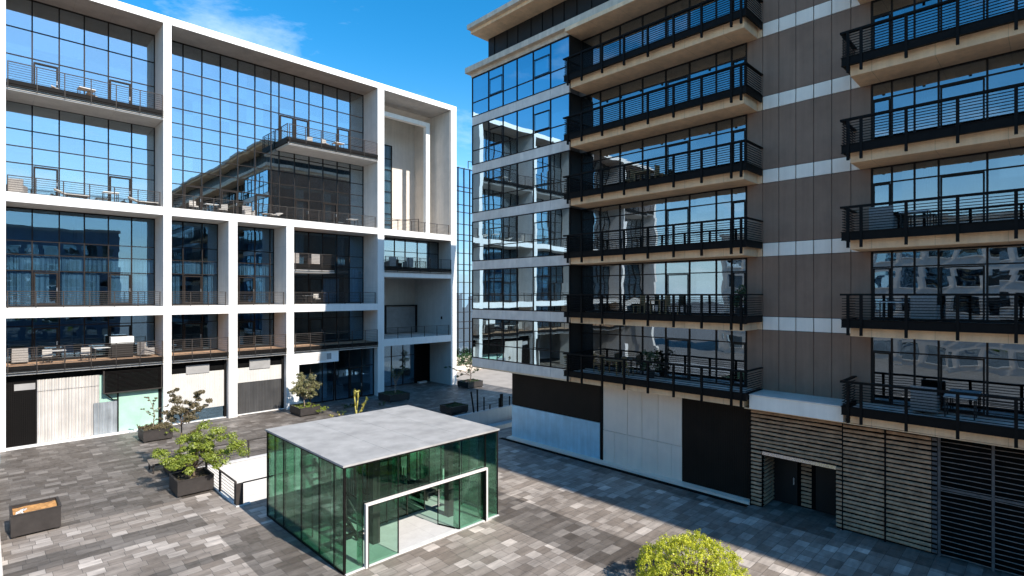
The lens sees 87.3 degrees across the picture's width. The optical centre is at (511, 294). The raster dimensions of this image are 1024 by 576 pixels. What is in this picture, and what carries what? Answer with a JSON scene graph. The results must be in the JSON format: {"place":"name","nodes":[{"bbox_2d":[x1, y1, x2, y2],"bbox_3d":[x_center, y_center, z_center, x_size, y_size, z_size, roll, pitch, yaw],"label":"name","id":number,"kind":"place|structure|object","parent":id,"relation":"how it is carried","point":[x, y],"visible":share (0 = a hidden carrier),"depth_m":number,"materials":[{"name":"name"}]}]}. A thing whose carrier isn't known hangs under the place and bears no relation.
{"place":"outdoors","nodes":[
{"label":"outdoors","id":0,"kind":"place"},
{"bbox_2d":[0,541,2,575],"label":"edge wall","id":1,"kind":"structure","parent":0,"point":[1,571],"depth_m":18.28,"materials":[{"name":"concrete"}]},
{"bbox_2d":[109,336,133,357],"bbox_3d":[-27.527,3.655,37.880,1.320,1.450,0.680,0,0,-45],"label":"storage box","id":2,"kind":"object","parent":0,"point":[118,340],"visible":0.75,"depth_m":37.62,"materials":[{"name":"white plastic"}]},
{"bbox_2d":[117,0,510,169],"label":"sky","id":3,"kind":"structure","parent":0,"point":[424,48],"materials":[{"name":"blue"}]},
{"bbox_2d":[456,361,480,371],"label":"boundary wall","id":4,"kind":"structure","parent":0,"point":[462,368],"depth_m":66.80,"materials":[{"name":"white concrete"}]},
{"bbox_2d":[456,369,511,388],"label":"road","id":5,"kind":"structure","parent":0,"point":[495,378],"depth_m":61.78,"materials":[{"name":"beige concrete"}]},
{"bbox_2d":[0,370,1017,575],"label":"plaza","id":6,"kind":"structure","parent":0,"point":[125,511],"depth_m":22.04,"materials":[{"name":"stone"}]},
{"bbox_2d":[9,496,61,538],"bbox_3d":[-19.380,9.035,21.829,1.540,0.930,1.440,0,0,-45],"label":"planter","id":7,"kind":"object","parent":6,"relation":"on","point":[39,515],"visible":1,"depth_m":21.50,"materials":[{"name":"concrete"}]},
{"bbox_2d":[138,423,172,442],"bbox_3d":[-23.584,9.115,35.520,1.680,0.770,1.740,0,0,-45],"label":"planter","id":8,"kind":"object","parent":6,"relation":"on","point":[150,435],"visible":0.7,"depth_m":34.92,"materials":[{"name":"concrete"}]},
{"bbox_2d":[136,421,173,430],"bbox_3d":[-23.569,8.669,35.499,1.942,0.484,1.978,0,0,-45],"label":"heather","id":9,"kind":"object","parent":8,"relation":"in","point":[161,425],"visible":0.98,"depth_m":35.44,"materials":[{"name":"brown plant"}]},
{"bbox_2d":[141,397,168,426],"bbox_3d":[-23.595,7.833,35.430,1.922,2.340,0.515,0,0,4],"label":"slender tree","id":10,"kind":"object","parent":8,"relation":"in","point":[160,418],"visible":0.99,"depth_m":35.36,"materials":[{"name":"green plant"}]},
{"bbox_2d":[147,456,168,473],"bbox_3d":[-19.045,9.189,29.137,1.000,0.622,1.493,0,0,-45],"label":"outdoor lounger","id":11,"kind":"object","parent":6,"relation":"on","point":[152,463],"visible":0.47,"depth_m":29.16,"materials":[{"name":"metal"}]},
{"bbox_2d":[163,463,191,473],"bbox_3d":[-17.867,9.175,28.798,1.140,0.650,1.540,0,0,-45],"label":"planter","id":12,"kind":"object","parent":6,"relation":"on","point":[169,472],"visible":0.11,"depth_m":28.30,"materials":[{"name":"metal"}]},
{"bbox_2d":[161,387,212,453],"bbox_3d":[-17.510,6.984,28.950,2.094,4.023,2.234,0,0,-45],"label":"bronze tree","id":13,"kind":"object","parent":12,"relation":"on","point":[188,416],"visible":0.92,"depth_m":28.78,"materials":[{"name":"brown plant"}]},
{"bbox_2d":[169,467,214,497],"bbox_3d":[-15.598,9.105,26.141,1.580,0.790,1.610,0,0,-45],"label":"planter","id":14,"kind":"object","parent":6,"relation":"on","point":[198,482],"visible":0.91,"depth_m":25.74,"materials":[{"name":"concrete"}]},
{"bbox_2d":[150,419,249,476],"bbox_3d":[-15.206,7.521,26.349,4.690,2.695,2.572,0,0,-16],"label":"shrub","id":15,"kind":"object","parent":14,"relation":"in","point":[204,449],"visible":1,"depth_m":26.02,"materials":[{"name":"green plant"}]},
{"bbox_2d":[0,0,455,451],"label":"apartment building","id":16,"kind":"structure","parent":6,"relation":"on","point":[222,309],"depth_m":43.20,"materials":[{"name":"paint"}]},
{"bbox_2d":[8,178,27,192],"bbox_3d":[-31.496,-6.880,34.195,0.800,0.920,0.720,0,0,-25],"label":"armchair","id":17,"kind":"object","parent":16,"relation":"on","point":[17,186],"visible":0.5,"depth_m":33.92,"materials":[{"name":"white fabric"}]},
{"bbox_2d":[11,348,27,362],"bbox_3d":[-31.484,3.840,34.344,0.800,0.920,0.720,0,0,-45],"label":"armchair","id":18,"kind":"object","parent":16,"relation":"on","point":[16,352],"visible":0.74,"depth_m":34.09,"materials":[{"name":"white fabric"}]},
{"bbox_2d":[42,349,52,362],"bbox_3d":[-29.948,3.940,34.636,0.480,0.880,0.480,0,0,-35],"label":"chair","id":19,"kind":"object","parent":16,"relation":"on","point":[46,354],"visible":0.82,"depth_m":34.49,"materials":[{"name":"white metal"}]},
{"bbox_2d":[54,188,88,198],"bbox_3d":[-29.419,-6.666,35.872,1.815,0.652,0.640,0,0,-43],"label":"sun lounger","id":20,"kind":"object","parent":16,"relation":"on","point":[74,195],"visible":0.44,"depth_m":35.80,"materials":[{"name":"grey metal"}]},
{"bbox_2d":[6,0,154,108],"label":"window","id":21,"kind":"structure","parent":16,"relation":"in","point":[32,63],"depth_m":37.00,"materials":[{"name":"black metal"}]},
{"bbox_2d":[6,100,154,205],"bbox_3d":[-29.702,-9.460,37.393,8.200,6.240,0.160,0,0,-45],"label":"window","id":22,"kind":"structure","parent":16,"relation":"in","point":[32,167],"depth_m":36.81,"materials":[{"name":"black metal"}]},
{"bbox_2d":[6,206,154,306],"bbox_3d":[-29.702,-2.470,37.393,8.200,6.460,0.160,0,0,-45],"label":"window","id":23,"kind":"structure","parent":16,"relation":"in","point":[57,303],"depth_m":36.67,"materials":[{"name":"black metal"}]},
{"bbox_2d":[6,315,154,362],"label":"window","id":24,"kind":"structure","parent":16,"relation":"in","point":[130,326],"depth_m":36.39,"materials":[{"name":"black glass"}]},
{"bbox_2d":[80,347,89,360],"bbox_3d":[-28.594,3.940,35.972,0.480,0.880,0.480,0,0,-45],"label":"chair","id":25,"kind":"object","parent":16,"relation":"on","point":[85,353],"visible":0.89,"depth_m":35.87,"materials":[{"name":"white metal"}]},
{"bbox_2d":[77,86,95,94],"bbox_3d":[-28.741,-13.520,36.263,0.700,0.740,0.900,0,0,40],"label":"table","id":26,"kind":"object","parent":16,"relation":"on","point":[84,89],"visible":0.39,"depth_m":36.19,"materials":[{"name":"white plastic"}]},
{"bbox_2d":[94,347,110,358],"bbox_3d":[-28.381,4.010,37.179,0.900,0.740,0.700,0,0,-45],"label":"table","id":27,"kind":"object","parent":16,"relation":"on","point":[100,347],"visible":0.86,"depth_m":37.23,"materials":[{"name":"white metal"}]},
{"bbox_2d":[102,191,118,200],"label":"table","id":28,"kind":"object","parent":16,"relation":"on","point":[109,193],"visible":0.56,"depth_m":37.02,"materials":[{"name":"white metal"}]},
{"bbox_2d":[128,196,157,205],"bbox_3d":[-26.570,-6.666,38.679,1.815,0.652,0.640,0,0,-40],"label":"sun lounger","id":29,"kind":"object","parent":16,"relation":"on","point":[144,202],"visible":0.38,"depth_m":38.66,"materials":[{"name":"grey metal"}]},
{"bbox_2d":[137,342,154,354],"bbox_3d":[-26.334,3.840,38.612,0.800,0.920,0.720,0,0,20],"label":"armchair","id":30,"kind":"object","parent":16,"relation":"on","point":[150,350],"visible":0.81,"depth_m":38.33,"materials":[{"name":"white fabric"}]},
{"bbox_2d":[172,220,217,304],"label":"window","id":31,"kind":"structure","parent":16,"relation":"in","point":[183,277],"depth_m":42.25,"materials":[{"name":"black glass"}]},
{"bbox_2d":[172,314,217,351],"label":"window","id":32,"kind":"structure","parent":16,"relation":"in","point":[183,324],"depth_m":42.20,"materials":[{"name":"black metal"}]},
{"bbox_2d":[242,206,254,215],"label":"armchair","id":33,"kind":"object","parent":16,"relation":"on","point":[248,211],"visible":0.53,"depth_m":44.19,"materials":[{"name":"white fabric"}]},
{"bbox_2d":[238,226,273,303],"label":"window","id":34,"kind":"structure","parent":16,"relation":"in","point":[254,251],"depth_m":45.77,"materials":[{"name":"black metal"}]},
{"bbox_2d":[238,312,273,347],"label":"window","id":35,"kind":"structure","parent":16,"relation":"in","point":[244,321],"depth_m":45.25,"materials":[{"name":"black metal"}]},
{"bbox_2d":[172,40,363,226],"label":"window","id":36,"kind":"structure","parent":16,"relation":"in","point":[184,186],"depth_m":46.12,"materials":[{"name":"black metal"}]},
{"bbox_2d":[262,213,282,216],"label":"sun lounger","id":37,"kind":"object","parent":16,"relation":"on","point":[277,214],"visible":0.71,"depth_m":44.70,"materials":[{"name":"white metal"}]},
{"bbox_2d":[280,115,293,138],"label":"door","id":38,"kind":"structure","parent":16,"relation":"in","point":[280,115],"depth_m":46.99,"materials":[{"name":"black metal"}]},
{"bbox_2d":[295,118,308,137],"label":"door","id":39,"kind":"structure","parent":16,"relation":"in","point":[295,118],"depth_m":47.89,"materials":[{"name":"black metal"}]},
{"bbox_2d":[309,254,319,264],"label":"armchair","id":40,"kind":"object","parent":16,"relation":"on","point":[315,258],"visible":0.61,"depth_m":47.27,"materials":[{"name":"white fabric"}]},
{"bbox_2d":[309,362,333,402],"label":"window","id":41,"kind":"structure","parent":16,"relation":"in","point":[333,362],"depth_m":47.45,"materials":[{"name":"black metal"}]},
{"bbox_2d":[294,231,363,302],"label":"window","id":42,"kind":"structure","parent":16,"relation":"in","point":[349,256],"depth_m":50.41,"materials":[{"name":"black metal"}]},
{"bbox_2d":[294,310,363,343],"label":"window","id":43,"kind":"structure","parent":16,"relation":"in","point":[362,316],"depth_m":49.42,"materials":[{"name":"black metal"}]},
{"bbox_2d":[338,128,349,147],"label":"door","id":44,"kind":"structure","parent":16,"relation":"in","point":[338,128],"depth_m":50.91,"materials":[{"name":"black metal"}]},
{"bbox_2d":[335,348,373,399],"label":"window","id":45,"kind":"structure","parent":16,"relation":"in","point":[349,369],"depth_m":49.26,"materials":[{"name":"black metal"}]},
{"bbox_2d":[384,144,391,228],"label":"window","id":46,"kind":"structure","parent":16,"relation":"in","point":[384,144],"depth_m":59.06,"materials":[{"name":"black metal"}]},
{"bbox_2d":[386,257,395,266],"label":"armchair","id":47,"kind":"object","parent":16,"relation":"on","point":[391,262],"visible":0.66,"depth_m":52.52,"materials":[{"name":"grey fabric"}]},
{"bbox_2d":[384,344,414,386],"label":"window","id":48,"kind":"structure","parent":16,"relation":"in","point":[402,355],"depth_m":56.84,"materials":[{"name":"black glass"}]},
{"bbox_2d":[387,306,414,332],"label":"window","id":49,"kind":"structure","parent":16,"relation":"in","point":[396,316],"depth_m":59.45,"materials":[{"name":"grey glass"}]},
{"bbox_2d":[403,258,412,266],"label":"armchair","id":50,"kind":"object","parent":16,"relation":"on","point":[406,263],"visible":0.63,"depth_m":53.96,"materials":[{"name":"grey fabric"}]},
{"bbox_2d":[384,238,438,268],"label":"window","id":51,"kind":"structure","parent":16,"relation":"in","point":[400,248],"depth_m":55.90,"materials":[{"name":"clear glass"}]},
{"bbox_2d":[415,343,429,382],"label":"dark doorway","id":52,"kind":"structure","parent":16,"relation":"in","point":[422,351],"depth_m":58.50,"materials":[{"name":"black"}]},
{"bbox_2d":[290,402,319,416],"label":"planter","id":53,"kind":"object","parent":6,"relation":"on","point":[301,411],"visible":0.91,"depth_m":42.46,"materials":[{"name":"concrete"}]},
{"bbox_2d":[289,372,321,406],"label":"olive tree","id":54,"kind":"object","parent":53,"relation":"in","point":[300,390],"visible":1,"depth_m":42.74,"materials":[{"name":"green plant"}]},
{"bbox_2d":[293,402,317,408],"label":"ground cover","id":55,"kind":"object","parent":53,"relation":"in","point":[309,404],"visible":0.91,"depth_m":43.12,"materials":[{"name":"green plant"}]},
{"bbox_2d":[353,390,367,413],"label":"yellow plant","id":56,"kind":"object","parent":6,"relation":"on","point":[356,405],"visible":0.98,"depth_m":40.27,"materials":[{"name":"yellow plant"}]},
{"bbox_2d":[265,405,499,575],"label":"glass pavilion","id":57,"kind":"structure","parent":6,"relation":"on","point":[345,497],"depth_m":21.87,"materials":[{"name":"green glass"}]},
{"bbox_2d":[380,464,394,512],"bbox_3d":[-5.554,8.445,23.433,1.000,1.990,0.028,0,0,-45],"label":"cabin door","id":58,"kind":"structure","parent":57,"relation":"in","point":[383,469],"depth_m":23.45,"materials":[{"name":"green glass"}]},
{"bbox_2d":[437,474,458,528],"bbox_3d":[-2.624,8.450,21.937,1.050,2.100,0.096,0,0,27],"label":"door leaf","id":59,"kind":"structure","parent":57,"relation":"in","point":[437,474],"depth_m":22.12,"materials":[{"name":"green glass"}]},
{"bbox_2d":[378,390,409,402],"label":"planter","id":60,"kind":"object","parent":6,"relation":"on","point":[390,398],"visible":0.83,"depth_m":48.16,"materials":[{"name":"metal"}]},
{"bbox_2d":[380,390,406,394],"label":"ground cover","id":61,"kind":"object","parent":60,"relation":"in","point":[397,391],"visible":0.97,"depth_m":48.95,"materials":[{"name":"green plant"}]},
{"bbox_2d":[390,365,404,392],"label":"vase tree","id":62,"kind":"object","parent":60,"relation":"in","point":[398,375],"visible":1,"depth_m":48.75,"materials":[{"name":"green plant"}]},
{"bbox_2d":[440,402,467,414],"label":"planter","id":63,"kind":"object","parent":6,"relation":"on","point":[455,410],"visible":0.83,"depth_m":43.06,"materials":[{"name":"metal"}]},
{"bbox_2d":[445,401,463,408],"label":"ground cover","id":64,"kind":"object","parent":63,"relation":"in","point":[454,404],"visible":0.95,"depth_m":43.47,"materials":[{"name":"green plant"}]},
{"bbox_2d":[456,352,471,365],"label":"hedge","id":65,"kind":"object","parent":6,"relation":"on","point":[459,356],"visible":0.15,"depth_m":68.42,"materials":[{"name":"green plant"}]},
{"bbox_2d":[456,161,472,365],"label":"glass tower","id":66,"kind":"structure","parent":6,"relation":"on","point":[464,309],"depth_m":72.24,"materials":[{"name":"blue glass"}]},
{"bbox_2d":[456,167,472,355],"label":"window","id":67,"kind":"structure","parent":66,"relation":"in","point":[464,309],"depth_m":72.24,"materials":[{"name":"blue glass"}]},
{"bbox_2d":[457,379,482,388],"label":"planter","id":68,"kind":"object","parent":6,"relation":"on","point":[466,384],"visible":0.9,"depth_m":54.95,"materials":[{"name":"metal"}]},
{"bbox_2d":[443,360,480,381],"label":"crooked tree","id":69,"kind":"object","parent":68,"relation":"on","point":[469,370],"visible":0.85,"depth_m":55.51,"materials":[{"name":"green plant"}]},
{"bbox_2d":[634,528,750,575],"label":"lime shrub","id":70,"kind":"object","parent":6,"relation":"on","point":[675,545],"visible":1,"depth_m":17.00,"materials":[{"name":"green plant"}]},
{"bbox_2d":[465,0,1023,575],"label":"office building","id":71,"kind":"structure","parent":6,"relation":"on","point":[785,144],"depth_m":24.08,"materials":[{"name":"paint"}]},
{"bbox_2d":[472,318,570,369],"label":"window","id":72,"kind":"structure","parent":71,"relation":"in","point":[537,343],"depth_m":34.09,"materials":[{"name":"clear glass"}]},
{"bbox_2d":[472,265,570,311],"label":"window","id":73,"kind":"structure","parent":71,"relation":"in","point":[540,288],"depth_m":34.03,"materials":[{"name":"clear glass"}]},
{"bbox_2d":[472,207,570,261],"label":"window","id":74,"kind":"structure","parent":71,"relation":"in","point":[537,234],"depth_m":34.09,"materials":[{"name":"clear glass"}]},
{"bbox_2d":[472,150,570,212],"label":"window","id":75,"kind":"structure","parent":71,"relation":"in","point":[540,179],"depth_m":34.09,"materials":[{"name":"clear glass"}]},
{"bbox_2d":[472,92,570,164],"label":"window","id":76,"kind":"structure","parent":71,"relation":"in","point":[541,124],"depth_m":34.09,"materials":[{"name":"blue glass"}]},
{"bbox_2d":[472,35,570,116],"bbox_3d":[0.310,-13.793,34.463,0.140,2.769,8.780,0,0,-45],"label":"window","id":77,"kind":"structure","parent":71,"relation":"in","point":[537,71],"depth_m":34.13,"materials":[{"name":"blue glass"}]},
{"bbox_2d":[593,355,604,372],"bbox_3d":[4.921,3.855,30.328,0.480,0.970,0.465,0,0,-45],"label":"patio chair","id":78,"kind":"object","parent":71,"relation":"on","point":[600,363],"visible":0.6,"depth_m":30.24,"materials":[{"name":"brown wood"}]},
{"bbox_2d":[603,359,621,374],"bbox_3d":[5.583,3.970,29.664,0.750,0.740,1.000,0,0,-45],"label":"patio table","id":79,"kind":"object","parent":71,"relation":"on","point":[610,360],"visible":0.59,"depth_m":29.63,"materials":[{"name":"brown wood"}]},
{"bbox_2d":[621,357,633,375],"bbox_3d":[6.238,3.855,28.993,0.480,0.970,0.465,0,0,-45],"label":"patio chair","id":80,"kind":"object","parent":71,"relation":"on","point":[628,367],"visible":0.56,"depth_m":28.98,"materials":[{"name":"brown wood"}]},
{"bbox_2d":[633,295,644,312],"bbox_3d":[6.747,0.500,28.477,0.480,0.970,0.465,0,0,-45],"label":"patio chair","id":81,"kind":"object","parent":71,"relation":"on","point":[641,303],"visible":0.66,"depth_m":28.30,"materials":[{"name":"brown wood"}]},
{"bbox_2d":[633,169,654,180],"bbox_3d":[6.988,-6.095,28.240,0.750,0.740,1.000,0,0,-45],"label":"patio table","id":82,"kind":"object","parent":71,"relation":"on","point":[644,171],"visible":0.47,"depth_m":28.17,"materials":[{"name":"grey wood"}]},
{"bbox_2d":[641,349,661,377],"bbox_3d":[7.316,3.594,28.106,0.979,1.493,1.162,0,0,-45],"label":"potted plant","id":83,"kind":"object","parent":71,"relation":"on","point":[649,354],"visible":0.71,"depth_m":27.98,"materials":[{"name":"green plant"}]},
{"bbox_2d":[644,300,665,313],"bbox_3d":[7.409,0.615,27.813,0.750,0.740,1.000,0,0,-45],"label":"patio table","id":84,"kind":"object","parent":71,"relation":"on","point":[650,304],"visible":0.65,"depth_m":27.73,"materials":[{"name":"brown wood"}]},
{"bbox_2d":[654,165,666,176],"bbox_3d":[7.642,-6.210,27.569,0.480,0.970,0.465,0,0,-45],"label":"patio chair","id":85,"kind":"object","parent":71,"relation":"on","point":[656,172],"visible":0.56,"depth_m":27.61,"materials":[{"name":"brown wood"}]},
{"bbox_2d":[581,323,746,386],"bbox_3d":[7.599,2.964,28.638,0.140,2.733,9.748,0,0,-45],"label":"window","id":86,"kind":"structure","parent":71,"relation":"in","point":[726,349],"depth_m":27.88,"materials":[{"name":"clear glass"}]},
{"bbox_2d":[581,257,746,315],"bbox_3d":[7.599,-0.391,28.638,0.140,2.733,9.748,0,0,-45],"label":"window","id":87,"kind":"structure","parent":71,"relation":"in","point":[707,276],"depth_m":28.01,"materials":[{"name":"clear glass"}]},
{"bbox_2d":[581,186,746,250],"bbox_3d":[7.599,-3.747,28.638,0.140,2.733,9.748,0,0,-45],"label":"window","id":88,"kind":"structure","parent":71,"relation":"in","point":[730,202],"depth_m":28.01,"materials":[{"name":"blue glass"}]},
{"bbox_2d":[581,114,746,189],"bbox_3d":[7.599,-7.101,28.638,0.140,2.733,9.748,0,0,-45],"label":"window","id":89,"kind":"structure","parent":71,"relation":"in","point":[732,129],"depth_m":27.96,"materials":[{"name":"blue glass"}]},
{"bbox_2d":[581,42,746,128],"bbox_3d":[7.599,-10.456,28.638,0.140,2.733,9.748,0,0,-45],"label":"window","id":90,"kind":"structure","parent":71,"relation":"in","point":[737,54],"depth_m":28.04,"materials":[{"name":"blue glass"}]},
{"bbox_2d":[581,0,746,67],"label":"window","id":91,"kind":"structure","parent":71,"relation":"in","point":[678,5],"depth_m":28.80,"materials":[{"name":"blue glass"}]},
{"bbox_2d":[665,296,677,313],"bbox_3d":[8.064,0.500,27.142,0.480,0.970,0.465,0,0,-45],"label":"patio chair","id":92,"kind":"object","parent":71,"relation":"on","point":[667,300],"visible":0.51,"depth_m":27.28,"materials":[{"name":"brown wood"}]},
{"bbox_2d":[733,284,745,315],"bbox_3d":[10.422,0.249,24.581,0.610,1.471,0.632,0,0,-45],"label":"potted plant","id":93,"kind":"object","parent":71,"relation":"on","point":[738,298],"visible":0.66,"depth_m":24.51,"materials":[{"name":"green plant"}]},
{"bbox_2d":[774,453,797,505],"bbox_3d":[12.477,8.335,24.497,0.110,2.270,1.000,0,0,-45],"label":"entrance door","id":94,"kind":"structure","parent":71,"relation":"in","point":[785,471],"depth_m":24.46,"materials":[{"name":"metal"}]},
{"bbox_2d":[816,461,836,515],"bbox_3d":[13.741,8.335,23.250,0.060,2.270,1.050,0,0,-45],"label":"entrance door","id":95,"kind":"structure","parent":71,"relation":"in","point":[826,478],"depth_m":23.30,"materials":[{"name":"metal"}]},
{"bbox_2d":[869,205,896,229],"bbox_3d":[14.293,-2.910,20.698,0.720,0.920,0.800,0,0,-45],"label":"armchair","id":96,"kind":"object","parent":71,"relation":"on","point":[881,219],"visible":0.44,"depth_m":20.43,"materials":[{"name":"grey fabric"}]},
{"bbox_2d":[879,302,909,320],"bbox_3d":[14.603,0.615,20.512,0.700,0.740,0.900,0,0,-45],"label":"table","id":97,"kind":"object","parent":71,"relation":"on","point":[890,302],"visible":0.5,"depth_m":20.56,"materials":[{"name":"grey metal"}]},
{"bbox_2d":[899,209,931,227],"bbox_3d":[15.059,-2.740,20.049,0.700,0.740,0.900,0,0,-45],"label":"table","id":98,"kind":"object","parent":71,"relation":"on","point":[928,211],"visible":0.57,"depth_m":19.95,"materials":[{"name":"grey metal"}]},
{"bbox_2d":[910,385,939,412],"bbox_3d":[15.206,3.800,19.772,0.720,0.920,0.800,0,0,-45],"label":"armchair","id":99,"kind":"object","parent":71,"relation":"on","point":[925,398],"visible":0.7,"depth_m":19.49,"materials":[{"name":"grey fabric"}]},
{"bbox_2d":[910,296,939,319],"bbox_3d":[15.206,0.445,19.772,0.720,0.920,0.800,0,0,-45],"label":"armchair","id":100,"kind":"object","parent":71,"relation":"on","point":[912,316],"visible":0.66,"depth_m":19.52,"materials":[{"name":"fabric"}]},
{"bbox_2d":[871,337,1023,419],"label":"window","id":101,"kind":"structure","parent":71,"relation":"in","point":[997,369],"depth_m":19.81,"materials":[{"name":"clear glass"}]},
{"bbox_2d":[871,244,1023,322],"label":"window","id":102,"kind":"structure","parent":71,"relation":"in","point":[992,268],"depth_m":19.79,"materials":[{"name":"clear glass"}]},
{"bbox_2d":[871,146,1023,227],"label":"window","id":103,"kind":"structure","parent":71,"relation":"in","point":[1002,169],"depth_m":19.79,"materials":[{"name":"clear glass"}]},
{"bbox_2d":[871,49,1023,139],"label":"window","id":104,"kind":"structure","parent":71,"relation":"in","point":[1000,70],"depth_m":19.89,"materials":[{"name":"blue glass"}]},
{"bbox_2d":[871,0,1023,49],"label":"window","id":105,"kind":"structure","parent":71,"relation":"in","point":[880,9],"depth_m":20.58,"materials":[{"name":"blue glass"}]},
{"bbox_2d":[943,393,977,419],"bbox_3d":[15.972,3.970,19.123,0.700,0.740,0.900,0,0,-45],"label":"table","id":106,"kind":"object","parent":71,"relation":"on","point":[963,396],"visible":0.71,"depth_m":19.05,"materials":[{"name":"grey metal"}]},
{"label":"stairwell floor","id":107,"kind":"structure","parent":0,"visible":0},
{"bbox_2d":[198,404,512,506],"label":"retaining wall","id":108,"kind":"structure","parent":107,"relation":"on","point":[241,470],"depth_m":31.27,"materials":[{"name":"concrete"}]},
{"bbox_2d":[194,454,242,505],"bbox_3d":[-14.695,8.963,26.649,0.300,1.074,6.945,0,0,-45],"label":"guard rail","id":109,"kind":"object","parent":108,"relation":"on","point":[238,494],"visible":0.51,"depth_m":24.26,"materials":[{"name":"metal"}]},
{"bbox_2d":[196,437,266,467],"bbox_3d":[-14.344,8.939,32.132,8.120,1.042,0.080,0,0,-45],"label":"guard rail","id":110,"kind":"object","parent":108,"relation":"on","point":[240,448],"visible":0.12,"depth_m":31.15,"materials":[{"name":"metal"}]},
{"bbox_2d":[478,394,510,409],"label":"cable fence","id":111,"kind":"object","parent":108,"relation":"on","point":[501,401],"visible":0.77,"depth_m":45.24,"materials":[{"name":"black metal"}]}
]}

